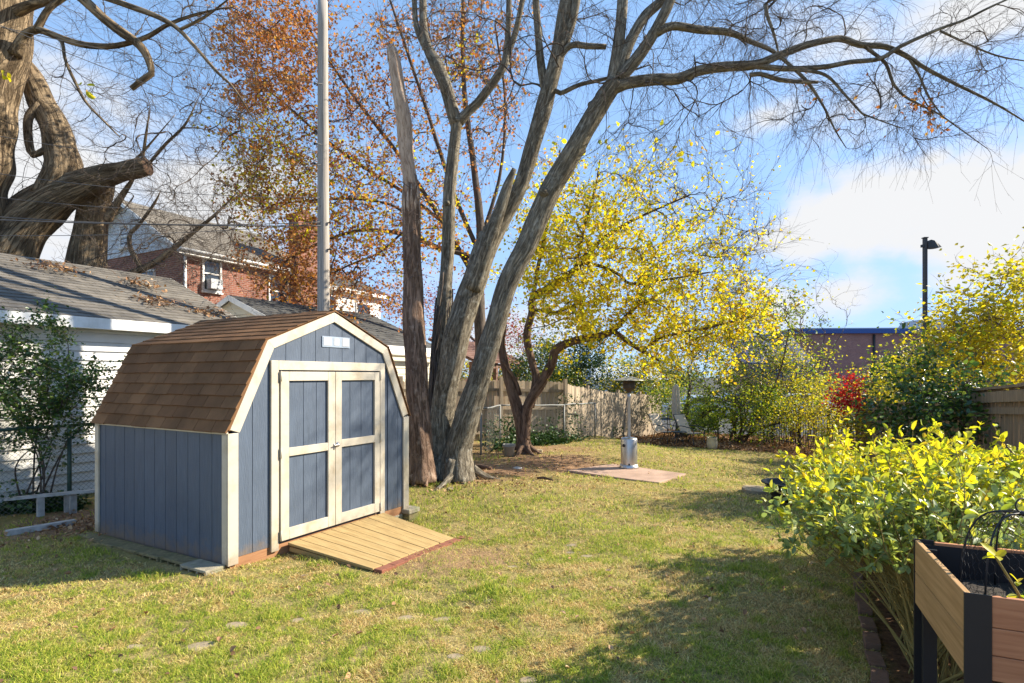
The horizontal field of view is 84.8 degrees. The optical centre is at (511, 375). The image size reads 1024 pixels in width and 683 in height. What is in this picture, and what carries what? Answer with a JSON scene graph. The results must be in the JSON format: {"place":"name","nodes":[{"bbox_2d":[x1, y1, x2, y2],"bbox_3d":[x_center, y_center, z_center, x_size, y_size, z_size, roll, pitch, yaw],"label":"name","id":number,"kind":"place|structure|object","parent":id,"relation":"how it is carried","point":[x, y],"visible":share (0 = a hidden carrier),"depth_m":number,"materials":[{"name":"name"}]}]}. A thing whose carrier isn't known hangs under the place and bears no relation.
{"place":"outdoors","nodes":[
{"label":"outdoors","id":0,"kind":"place"},
{"bbox_2d":[0,377,1002,682],"bbox_3d":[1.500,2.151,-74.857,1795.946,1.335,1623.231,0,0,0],"label":"ground","id":1,"kind":"structure","parent":0,"point":[896,661],"depth_m":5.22,"materials":[{"name":"plant"}]},
{"bbox_2d":[5,519,75,535],"bbox_3d":[-5.755,1.854,6.862,0.090,0.069,0.670,0,0,35],"label":"fallen plank","id":2,"kind":"object","parent":1,"relation":"on","point":[20,530],"visible":0.93,"depth_m":6.78,"materials":[{"name":"grey wood"}]},
{"bbox_2d":[0,489,91,514],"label":"ivy","id":3,"kind":"object","parent":1,"relation":"on","point":[81,503],"visible":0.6,"depth_m":7.70,"materials":[{"name":"green plant"}]},
{"bbox_2d":[0,422,94,515],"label":"chain link fence","id":4,"kind":"object","parent":1,"relation":"on","point":[69,465],"visible":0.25,"depth_m":7.66,"materials":[{"name":"grey metal"}]},
{"bbox_2d":[4,489,94,516],"bbox_3d":[-6.152,1.764,7.541,0.997,0.411,0.194,0,0,-31],"label":"bench","id":5,"kind":"object","parent":1,"relation":"on","point":[70,502],"visible":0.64,"depth_m":7.49,"materials":[{"name":"grey wood"}]},
{"bbox_2d":[0,286,125,500],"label":"green shrub","id":6,"kind":"object","parent":1,"relation":"on","point":[58,404],"visible":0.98,"depth_m":7.54,"materials":[{"name":"green plant"}]},
{"bbox_2d":[77,532,108,539],"bbox_3d":[-4.888,1.965,6.541,0.418,0.200,0.144,0,0,29],"label":"concrete block","id":7,"kind":"object","parent":1,"relation":"on","point":[91,535],"depth_m":6.52,"materials":[{"name":"concrete"}]},
{"bbox_2d":[92,537,128,547],"bbox_3d":[-4.522,1.961,6.313,0.418,0.200,0.189,0,0,29],"label":"concrete block","id":8,"kind":"object","parent":1,"relation":"on","point":[110,542],"depth_m":6.29,"materials":[{"name":"concrete"}]},
{"bbox_2d":[0,253,236,502],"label":"white garage","id":9,"kind":"structure","parent":1,"relation":"on","point":[108,321],"depth_m":9.05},
{"bbox_2d":[10,258,228,317],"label":"dead leaves","id":10,"kind":"object","parent":9,"relation":"on","point":[131,282],"visible":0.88,"depth_m":10.57,"materials":[{"name":"brown plant"}]},
{"bbox_2d":[26,258,260,317],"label":"fallen twigs","id":11,"kind":"object","parent":9,"relation":"on","point":[155,300],"visible":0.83,"depth_m":10.45,"materials":[{"name":"wood"}]},
{"bbox_2d":[113,542,148,554],"bbox_3d":[-4.143,1.957,6.111,0.418,0.200,0.174,0,0,29],"label":"concrete block","id":12,"kind":"object","parent":1,"relation":"on","point":[131,547],"depth_m":6.10,"materials":[{"name":"concrete"}]},
{"bbox_2d":[135,547,172,561],"bbox_3d":[-3.767,1.953,5.903,0.418,0.200,0.174,0,0,29],"label":"concrete block","id":13,"kind":"object","parent":1,"relation":"on","point":[151,553],"depth_m":5.88,"materials":[{"name":"concrete"}]},
{"bbox_2d":[0,0,314,316],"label":"old maple","id":14,"kind":"object","parent":1,"relation":"on","point":[20,73],"visible":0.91,"depth_m":13.90,"materials":[{"name":"brown plant"}]},
{"bbox_2d":[159,553,197,565],"bbox_3d":[-3.387,1.949,5.701,0.418,0.200,0.159,0,0,29],"label":"concrete block","id":15,"kind":"object","parent":1,"relation":"on","point":[177,559],"depth_m":5.67,"materials":[{"name":"concrete"}]},
{"bbox_2d":[182,641,215,651],"bbox_3d":[-2.153,1.887,3.886,0.202,0.039,0.164,0,0,21],"label":"stepping stone","id":16,"kind":"object","parent":1,"relation":"on","point":[201,645],"visible":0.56,"depth_m":3.89,"materials":[{"name":"stone"}]},
{"bbox_2d":[180,559,224,575],"bbox_3d":[-3.022,1.945,5.472,0.418,0.200,0.204,0,0,29],"label":"concrete block","id":17,"kind":"object","parent":1,"relation":"on","point":[199,566],"depth_m":5.42,"materials":[{"name":"concrete"}]},
{"bbox_2d":[107,200,316,305],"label":"brick house","id":18,"kind":"structure","parent":1,"relation":"on","point":[208,288],"depth_m":21.71,"materials":[{"name":"brick"}]},
{"bbox_2d":[117,225,130,249],"bbox_3d":[-15.064,-5.395,21.774,0.800,0.950,0.099,0,0,29],"label":"window","id":19,"kind":"structure","parent":18,"relation":"in","point":[129,227],"depth_m":21.88,"materials":[{"name":"glass"}]},
{"bbox_2d":[201,259,222,294],"bbox_3d":[-11.187,-3.770,20.931,0.099,1.400,0.820,0,0,29],"label":"window","id":20,"kind":"structure","parent":18,"relation":"in","point":[208,267],"depth_m":20.89,"materials":[{"name":"glass"}]},
{"bbox_2d":[268,274,288,302],"bbox_3d":[-9.781,-3.525,23.505,0.059,1.290,0.990,0,0,29],"label":"window","id":21,"kind":"structure","parent":18,"relation":"in","point":[270,297],"depth_m":23.43,"materials":[{"name":"glass"}]},
{"bbox_2d":[226,622,247,628],"bbox_3d":[-2.079,1.899,4.234,0.172,0.044,0.138,0,0,0],"label":"stepping stone","id":22,"kind":"object","parent":1,"relation":"on","point":[235,624],"visible":0.46,"depth_m":4.24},
{"bbox_2d":[90,310,410,568],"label":"garden shed","id":23,"kind":"structure","parent":1,"relation":"on","point":[231,442],"depth_m":6.24,"materials":[{"name":"blue paint"}]},
{"bbox_2d":[279,371,334,541],"bbox_3d":[-2.289,0.858,6.296,0.061,1.815,0.776,0,0,29],"label":"door","id":24,"kind":"structure","parent":23,"relation":"in","point":[306,399],"depth_m":6.28,"materials":[{"name":"blue paint"}]},
{"bbox_2d":[334,372,380,524],"bbox_3d":[-1.913,0.858,6.951,0.083,1.815,0.827,0,0,29],"label":"door","id":25,"kind":"structure","parent":23,"relation":"in","point":[357,394],"depth_m":6.97,"materials":[{"name":"blue paint"}]},
{"bbox_2d":[313,0,330,310],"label":"utility pole","id":26,"kind":"object","parent":1,"relation":"on","point":[323,273],"visible":0.73,"depth_m":11.61,"materials":[{"name":"grey galvanized metal"},{"name":"dark bronze metal"}]},
{"bbox_2d":[0,136,260,164],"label":"overhead wire","id":27,"kind":"object","parent":26,"relation":"attached to","point":[131,155],"visible":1,"depth_m":10.12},
{"bbox_2d":[1,217,315,224],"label":"overhead wire","id":28,"kind":"object","parent":26,"relation":"attached to","point":[156,224],"visible":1,"depth_m":10.34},
{"bbox_2d":[0,197,316,210],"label":"overhead wire","id":29,"kind":"object","parent":26,"relation":"attached to","point":[158,209],"visible":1,"depth_m":10.48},
{"bbox_2d":[0,219,320,226],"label":"overhead wire","id":30,"kind":"object","parent":26,"relation":"attached to","point":[150,224],"visible":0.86,"depth_m":10.77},
{"bbox_2d":[0,223,320,235],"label":"overhead wire","id":31,"kind":"object","parent":26,"relation":"attached to","point":[149,233],"visible":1,"depth_m":10.44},
{"bbox_2d":[0,25,321,144],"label":"overhead wire","id":32,"kind":"object","parent":26,"relation":"attached to","point":[151,85],"visible":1,"depth_m":9.61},
{"bbox_2d":[0,26,322,83],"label":"overhead wire","id":33,"kind":"object","parent":26,"relation":"attached to","point":[156,59],"visible":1,"depth_m":9.97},
{"bbox_2d":[2,174,320,197],"bbox_3d":[-6.553,-3.523,10.301,5.871,0.353,0.011,0,0,-26],"label":"overhead wire","id":34,"kind":"object","parent":26,"relation":"attached to","point":[162,191],"visible":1,"depth_m":10.35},
{"bbox_2d":[216,295,430,381],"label":"tan garage","id":35,"kind":"structure","parent":1,"relation":"on","point":[388,334],"depth_m":16.28,"materials":[{"name":"beige"}]},
{"bbox_2d":[330,270,388,318],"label":"white house","id":36,"kind":"structure","parent":1,"relation":"on","point":[354,309],"depth_m":27.50,"materials":[{"name":"paint"}]},
{"bbox_2d":[356,302,370,313],"bbox_3d":[-7.380,-2.825,27.834,0.059,1.590,0.990,0,0,29],"label":"window","id":37,"kind":"structure","parent":36,"relation":"in","point":[360,306],"depth_m":27.80,"materials":[{"name":"white paint"}]},
{"bbox_2d":[179,0,552,351],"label":"rust maple","id":38,"kind":"object","parent":1,"relation":"on","point":[296,157],"visible":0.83,"depth_m":17.43,"materials":[{"name":"orange plant"}]},
{"bbox_2d":[288,513,452,570],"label":"timber ramp","id":39,"kind":"structure","parent":1,"relation":"on","point":[371,543],"depth_m":6.28,"materials":[{"name":"wood"}]},
{"bbox_2d":[374,564,395,573],"bbox_3d":[-1.262,1.929,5.566,0.104,0.071,0.210,0,0,29],"label":"brick","id":40,"kind":"object","parent":1,"relation":"on","point":[384,569],"visible":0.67,"depth_m":5.52,"materials":[{"name":"brick"}]},
{"bbox_2d":[388,559,408,566],"bbox_3d":[-1.169,1.942,5.759,0.104,0.071,0.210,0,0,29],"label":"brick","id":41,"kind":"object","parent":1,"relation":"on","point":[399,562],"visible":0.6,"depth_m":5.74,"materials":[{"name":"brick"}]},
{"bbox_2d":[372,42,438,487],"bbox_3d":[-1.763,-1.964,9.893,1.158,7.833,0.753,0,0,17],"label":"dead tree","id":42,"kind":"object","parent":1,"relation":"on","point":[422,469],"visible":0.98,"depth_m":9.77,"materials":[{"name":"brown plant"}]},
{"bbox_2d":[403,512,417,520],"bbox_3d":[-1.493,1.971,7.858,0.290,0.128,0.200,0,0,29],"label":"concrete block","id":43,"kind":"object","parent":1,"relation":"on","point":[410,517],"depth_m":7.75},
{"bbox_2d":[402,505,419,514],"bbox_3d":[-1.475,1.873,7.848,0.290,0.065,0.240,0,0,29],"label":"concrete block","id":44,"kind":"object","parent":43,"relation":"on","point":[411,510],"depth_m":7.75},
{"bbox_2d":[401,554,419,560],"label":"brick","id":45,"kind":"object","parent":1,"relation":"on","point":[413,556],"visible":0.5,"depth_m":5.93,"materials":[{"name":"brick"}]},
{"bbox_2d":[0,443,868,682],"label":"fallen leaves","id":46,"kind":"object","parent":1,"relation":"on","point":[89,525],"visible":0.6,"depth_m":6.66,"materials":[{"name":"brown plant"}]},
{"bbox_2d":[339,259,541,424],"bbox_3d":[-3.522,-1.688,27.132,11.814,8.063,6.176,0,0,18],"label":"dusky maple","id":47,"kind":"object","parent":1,"relation":"on","point":[511,332],"visible":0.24,"depth_m":26.10,"materials":[{"name":"red plant"}]},
{"bbox_2d":[446,653,463,658],"bbox_3d":[-0.368,1.829,3.629,0.107,0.039,0.088,0,0,16],"label":"stepping stone","id":48,"kind":"object","parent":1,"relation":"on","point":[454,655],"visible":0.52,"depth_m":3.63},
{"bbox_2d":[428,337,521,415],"bbox_3d":[-1.423,0.471,24.023,2.235,4.051,4.200,0,0,29],"label":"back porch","id":49,"kind":"object","parent":1,"relation":"on","point":[470,354],"visible":0.18,"depth_m":23.41,"materials":[{"name":"white"}]},
{"bbox_2d":[472,646,490,651],"bbox_3d":[-0.205,1.838,3.747,0.121,0.037,0.104,0,0,-33],"label":"stepping stone","id":50,"kind":"object","parent":1,"relation":"on","point":[483,648],"visible":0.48,"depth_m":3.74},
{"bbox_2d":[461,360,501,388],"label":"distant tree","id":51,"kind":"object","parent":1,"relation":"on","point":[467,365],"visible":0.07,"depth_m":82.71,"materials":[{"name":"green plant"}]},
{"bbox_2d":[399,376,566,441],"bbox_3d":[-0.714,1.121,16.658,5.346,2.222,0.184,0,0,-25],"label":"wooden fence","id":52,"kind":"object","parent":1,"relation":"on","point":[498,395],"visible":0.26,"depth_m":17.23,"materials":[{"name":"beige wood"}]},
{"bbox_2d":[502,443,515,456],"bbox_3d":[-0.074,1.845,13.900,0.330,0.304,0.330,0,0,0],"label":"bucket","id":53,"kind":"object","parent":1,"relation":"on","point":[508,449],"visible":0.99,"depth_m":13.79,"materials":[{"name":"grey metal"}]},
{"bbox_2d":[519,676,535,682],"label":"stepping stone","id":54,"kind":"object","parent":1,"relation":"on","point":[524,679],"visible":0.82,"depth_m":3.35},
{"bbox_2d":[480,402,595,454],"bbox_3d":[0.724,1.476,16.451,0.725,1.373,5.930,0,0,37],"label":"chain link fence","id":55,"kind":"object","parent":1,"relation":"on","point":[500,417],"visible":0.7,"depth_m":16.37,"materials":[{"name":"metal"}]},
{"bbox_2d":[473,393,626,448],"bbox_3d":[1.500,1.434,17.404,7.015,1.789,1.198,0,0,-44],"label":"climbing ivy","id":56,"kind":"object","parent":55,"relation":"attached to","point":[513,426],"visible":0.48,"depth_m":16.01,"materials":[{"name":"green plant"}]},
{"bbox_2d":[485,425,592,452],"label":"ivy","id":57,"kind":"object","parent":1,"relation":"on","point":[543,438],"visible":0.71,"depth_m":16.19,"materials":[{"name":"green plant"}]},
{"bbox_2d":[492,309,606,390],"bbox_3d":[1.017,-0.164,20.059,3.418,4.548,3.534,0,0,-43],"label":"green bush","id":58,"kind":"object","parent":1,"relation":"on","point":[521,368],"visible":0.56,"depth_m":19.79,"materials":[{"name":"green plant"}]},
{"bbox_2d":[542,304,623,436],"bbox_3d":[2.586,-0.325,21.076,3.342,5.393,2.730,0,0,0],"label":"ivy trunk","id":59,"kind":"object","parent":1,"relation":"on","point":[594,364],"visible":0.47,"depth_m":20.82,"materials":[{"name":"green plant"}]},
{"bbox_2d":[567,384,660,438],"bbox_3d":[4.001,1.455,21.300,0.370,2.611,8.240,0,0,36],"label":"wooden fence","id":60,"kind":"object","parent":1,"relation":"on","point":[610,409],"visible":0.69,"depth_m":20.64,"materials":[{"name":"beige wood"}]},
{"bbox_2d":[601,351,647,365],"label":"distant tree","id":61,"kind":"object","parent":1,"relation":"on","point":[631,358],"visible":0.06,"depth_m":84.92,"materials":[{"name":"green plant"}]},
{"bbox_2d":[586,366,664,392],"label":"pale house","id":62,"kind":"structure","parent":1,"relation":"on","point":[660,378],"depth_m":76.60,"materials":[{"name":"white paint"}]},
{"bbox_2d":[567,464,685,483],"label":"paving slab","id":63,"kind":"structure","parent":1,"relation":"on","point":[639,474],"depth_m":11.70,"materials":[{"name":"concrete"}]},
{"bbox_2d":[615,377,644,468],"bbox_3d":[2.602,1.039,12.463,0.734,2.040,0.734,0,0,0],"label":"patio heater","id":64,"kind":"object","parent":63,"relation":"on","point":[628,451],"visible":1,"depth_m":12.33,"materials":[{"name":"silver metal"}]},
{"bbox_2d":[580,330,699,410],"bbox_3d":[5.565,-0.031,26.121,5.275,5.290,4.047,0,0,0],"label":"golden sapling","id":65,"kind":"object","parent":1,"relation":"on","point":[620,361],"visible":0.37,"depth_m":25.72,"materials":[{"name":"yellow plant"}]},
{"bbox_2d":[584,358,696,411],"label":"green bush","id":66,"kind":"object","parent":1,"relation":"on","point":[619,384],"visible":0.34,"depth_m":25.30,"materials":[{"name":"green plant"}]},
{"bbox_2d":[487,112,832,456],"bbox_3d":[3.593,-2.383,13.948,8.649,9.008,5.945,0,0,0],"label":"yellow tree","id":67,"kind":"object","parent":1,"relation":"on","point":[522,418],"visible":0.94,"depth_m":13.32,"materials":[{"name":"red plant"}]},
{"bbox_2d":[648,413,677,443],"bbox_3d":[5.494,1.918,20.393,0.602,1.050,0.939,0,0,-35],"label":"patio chair","id":68,"kind":"object","parent":1,"relation":"on","point":[657,423],"visible":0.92,"depth_m":20.54,"materials":[{"name":"beige fabric"}]},
{"bbox_2d":[672,381,681,439],"bbox_3d":[6.291,1.325,21.500,0.500,2.276,0.500,0,0,0],"label":"patio umbrella","id":69,"kind":"object","parent":1,"relation":"on","point":[675,399],"visible":0.64,"depth_m":21.41,"materials":[{"name":"fabric"}]},
{"bbox_2d":[349,0,1023,490],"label":"bare tree","id":70,"kind":"object","parent":1,"relation":"on","point":[453,430],"visible":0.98,"depth_m":10.00,"materials":[{"name":"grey plant"}]},
{"bbox_2d":[613,292,764,437],"bbox_3d":[7.230,-0.450,22.026,5.590,6.104,4.451,0,0,-38],"label":"leaning tree","id":71,"kind":"object","parent":1,"relation":"on","point":[689,390],"visible":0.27,"depth_m":22.07,"materials":[{"name":"green plant"}]},
{"bbox_2d":[673,414,704,446],"bbox_3d":[6.217,1.901,19.696,0.602,1.050,0.939,0,0,-32],"label":"patio chair","id":72,"kind":"object","parent":1,"relation":"on","point":[681,419],"visible":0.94,"depth_m":19.86,"materials":[{"name":"plastic"}]},
{"bbox_2d":[672,363,707,389],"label":"distant tree","id":73,"kind":"object","parent":1,"relation":"on","point":[683,384],"visible":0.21,"depth_m":102.30,"materials":[{"name":"green plant"}]},
{"bbox_2d":[637,369,748,436],"bbox_3d":[6.905,1.175,22.871,3.678,3.164,4.607,0,0,-39],"label":"hedge shrub","id":74,"kind":"object","parent":1,"relation":"on","point":[668,394],"visible":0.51,"depth_m":22.71,"materials":[{"name":"green plant"}]},
{"bbox_2d":[662,395,737,416],"bbox_3d":[12.080,1.981,36.001,4.510,1.450,1.880,0,0,-8],"label":"parked car","id":75,"kind":"object","parent":1,"relation":"on","point":[694,396],"visible":0.06,"depth_m":35.26,"materials":[{"name":"silver metal"}]},
{"bbox_2d":[705,434,717,448],"bbox_3d":[6.635,2.150,18.541,0.359,0.548,0.491,0,0,0],"label":"planter pot","id":76,"kind":"object","parent":1,"relation":"on","point":[712,442],"visible":0.98,"depth_m":18.46,"materials":[{"name":"metal"}]},
{"bbox_2d":[669,378,768,440],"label":"hedge shrub","id":77,"kind":"object","parent":1,"relation":"on","point":[715,424],"visible":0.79,"depth_m":20.60,"materials":[{"name":"green plant"}]},
{"bbox_2d":[616,429,849,458],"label":"leaf litter","id":78,"kind":"object","parent":1,"relation":"on","point":[697,439],"visible":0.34,"depth_m":19.72,"materials":[{"name":"plant"}]},
{"bbox_2d":[742,485,769,494],"bbox_3d":[4.198,1.983,9.607,0.486,0.110,0.562,0,0,24],"label":"paver","id":79,"kind":"object","parent":1,"relation":"on","point":[754,489],"visible":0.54,"depth_m":9.50,"materials":[{"name":"concrete"}]},
{"bbox_2d":[640,263,874,447],"bbox_3d":[8.114,-0.685,20.630,7.562,6.390,5.873,0,0,0],"label":"olive tree shrub","id":80,"kind":"object","parent":1,"relation":"on","point":[766,340],"visible":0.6,"depth_m":19.99,"materials":[{"name":"green plant"}]},
{"bbox_2d":[714,372,801,446],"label":"hedge shrub","id":81,"kind":"object","parent":1,"relation":"on","point":[766,405],"visible":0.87,"depth_m":19.53,"materials":[{"name":"green plant"}]},
{"bbox_2d":[730,349,802,441],"bbox_3d":[9.525,0.788,20.946,2.666,3.946,2.791,0,0,27],"label":"dark conifer","id":82,"kind":"object","parent":1,"relation":"on","point":[769,402],"visible":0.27,"depth_m":20.66,"materials":[{"name":"green plant"}]},
{"bbox_2d":[730,337,814,412],"bbox_3d":[18.312,0.024,40.000,5.000,5.712,3.000,0,0,0],"label":"blue canopy","id":83,"kind":"object","parent":1,"relation":"on","point":[788,346],"visible":0.14,"depth_m":39.15,"materials":[{"name":"brown fabric"}]},
{"bbox_2d":[761,478,801,507],"bbox_3d":[4.204,1.808,8.600,0.706,0.355,0.706,0,0,0],"label":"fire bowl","id":84,"kind":"object","parent":1,"relation":"on","point":[775,481],"visible":0.33,"depth_m":8.57,"materials":[{"name":"metal"}]},
{"bbox_2d":[762,393,835,414],"bbox_3d":[19.191,1.915,38.000,4.510,1.450,1.880,0,0,4],"label":"parked car","id":85,"kind":"object","parent":1,"relation":"on","point":[806,404],"visible":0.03,"depth_m":37.11,"materials":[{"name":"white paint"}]},
{"bbox_2d":[745,360,860,452],"bbox_3d":[10.002,1.056,18.171,4.492,3.140,3.191,0,0,37],"label":"shrub","id":86,"kind":"object","parent":1,"relation":"on","point":[811,414],"visible":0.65,"depth_m":18.28,"materials":[{"name":"green plant"}]},
{"bbox_2d":[739,305,879,442],"bbox_3d":[11.083,-0.101,20.637,5.078,5.442,4.555,0,0,19],"label":"amber shrub","id":87,"kind":"object","parent":1,"relation":"on","point":[798,379],"visible":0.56,"depth_m":20.42,"materials":[{"name":"yellow plant"}]},
{"bbox_2d":[771,407,853,452],"bbox_3d":[10.142,1.889,18.850,0.077,1.787,3.598,0,0,-20],"label":"fence","id":88,"kind":"object","parent":1,"relation":"on","point":[799,437],"visible":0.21,"depth_m":19.37,"materials":[{"name":"wood"}]},
{"bbox_2d":[804,251,865,440],"bbox_3d":[13.939,-1.387,23.997,3.086,8.432,2.377,0,0,0],"label":"bare shrub","id":89,"kind":"object","parent":1,"relation":"on","point":[824,335],"visible":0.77,"depth_m":24.00,"materials":[{"name":"yellow plant"}]},
{"bbox_2d":[821,369,877,457],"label":"red bush","id":90,"kind":"object","parent":1,"relation":"on","point":[845,397],"visible":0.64,"depth_m":16.34,"materials":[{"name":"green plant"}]},
{"bbox_2d":[851,571,862,581],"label":"edging brick","id":91,"kind":"object","parent":1,"relation":"on","point":[858,574],"visible":0.37,"depth_m":4.99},
{"bbox_2d":[853,581,865,592],"bbox_3d":[2.963,1.823,4.782,0.094,0.080,0.191,0,0,31],"label":"edging brick","id":92,"kind":"object","parent":1,"relation":"on","point":[855,584],"visible":0.32,"depth_m":4.76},
{"bbox_2d":[855,592,867,602],"bbox_3d":[2.832,1.825,4.538,0.096,0.080,0.193,0,0,32],"label":"edging brick","id":93,"kind":"object","parent":1,"relation":"on","point":[858,597],"visible":0.44,"depth_m":4.51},
{"bbox_2d":[857,601,872,616],"bbox_3d":[2.701,1.805,4.294,0.100,0.080,0.194,0,0,30],"label":"edging brick","id":94,"kind":"object","parent":1,"relation":"on","point":[864,608],"visible":0.66,"depth_m":4.24,"materials":[{"name":"brick"}]},
{"bbox_2d":[805,357,929,457],"bbox_3d":[10.292,1.054,15.638,3.856,3.290,3.418,0,0,38],"label":"green bush","id":95,"kind":"object","parent":1,"relation":"on","point":[858,425],"visible":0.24,"depth_m":15.85,"materials":[{"name":"green plant"}]},
{"bbox_2d":[858,616,877,632],"bbox_3d":[2.570,1.814,4.049,0.094,0.080,0.191,0,0,24],"label":"edging brick","id":96,"kind":"object","parent":1,"relation":"on","point":[869,624],"visible":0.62,"depth_m":4.01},
{"bbox_2d":[862,631,880,651],"bbox_3d":[2.439,1.815,3.805,0.098,0.080,0.193,0,0,28],"label":"edging brick","id":97,"kind":"object","parent":1,"relation":"on","point":[871,640],"visible":0.69,"depth_m":3.76,"materials":[{"name":"brick"}]},
{"bbox_2d":[864,650,886,669],"bbox_3d":[2.308,1.829,3.561,0.093,0.080,0.190,0,0,24],"label":"edging brick","id":98,"kind":"object","parent":1,"relation":"on","point":[875,659],"visible":0.61,"depth_m":3.53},
{"bbox_2d":[870,667,888,682],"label":"edging brick","id":99,"kind":"object","parent":1,"relation":"on","point":[877,675],"visible":1,"depth_m":3.31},
{"bbox_2d":[737,318,1023,401],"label":"brick building","id":100,"kind":"structure","parent":1,"relation":"on","point":[852,350],"depth_m":59.67,"materials":[{"name":"brown brick"}]},
{"bbox_2d":[748,406,1023,682],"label":"hedge","id":101,"kind":"object","parent":1,"relation":"on","point":[887,506],"visible":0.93,"depth_m":3.54,"materials":[{"name":"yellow plant"}]},
{"bbox_2d":[836,311,1023,462],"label":"glossy shrub","id":102,"kind":"object","parent":1,"relation":"on","point":[944,410],"visible":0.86,"depth_m":8.35,"materials":[{"name":"green plant"}]},
{"bbox_2d":[920,237,940,354],"bbox_3d":[19.393,-1.849,26.000,0.811,9.139,0.400,0,0,0],"label":"lamp post","id":103,"kind":"object","parent":1,"relation":"on","point":[926,245],"visible":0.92,"depth_m":25.93,"materials":[{"name":"black metal"}]},
{"bbox_2d":[849,331,1023,400],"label":"evergreen shrub","id":104,"kind":"object","parent":1,"relation":"on","point":[893,368],"visible":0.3,"depth_m":13.59,"materials":[{"name":"green plant"}]},
{"bbox_2d":[855,383,1023,464],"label":"wooden fence","id":105,"kind":"object","parent":1,"relation":"on","point":[1007,406],"visible":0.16,"depth_m":7.41,"materials":[{"name":"brown wood"}]},
{"bbox_2d":[860,226,1023,390],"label":"amber tree","id":106,"kind":"object","parent":1,"relation":"on","point":[995,321],"visible":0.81,"depth_m":9.70,"materials":[{"name":"yellow plant"}]},
{"bbox_2d":[914,538,1023,682],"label":"raised planter","id":107,"kind":"object","parent":1,"relation":"on","point":[979,633],"visible":0.97,"depth_m":2.37,"materials":[{"name":"brown wood"}]},
{"bbox_2d":[959,498,1023,594],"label":"wire cloche","id":108,"kind":"object","parent":107,"relation":"in","point":[1013,512],"visible":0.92,"depth_m":2.52,"materials":[{"name":"metal"}]},
{"bbox_2d":[981,543,1023,598],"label":"seedling","id":109,"kind":"object","parent":107,"relation":"in","point":[997,555],"visible":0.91,"depth_m":2.15,"materials":[{"name":"yellow plant"}]},
{"bbox_2d":[8,0,1023,377],"label":"sky","id":110,"kind":"structure","parent":0,"point":[875,233],"materials":[{"name":"blue"}]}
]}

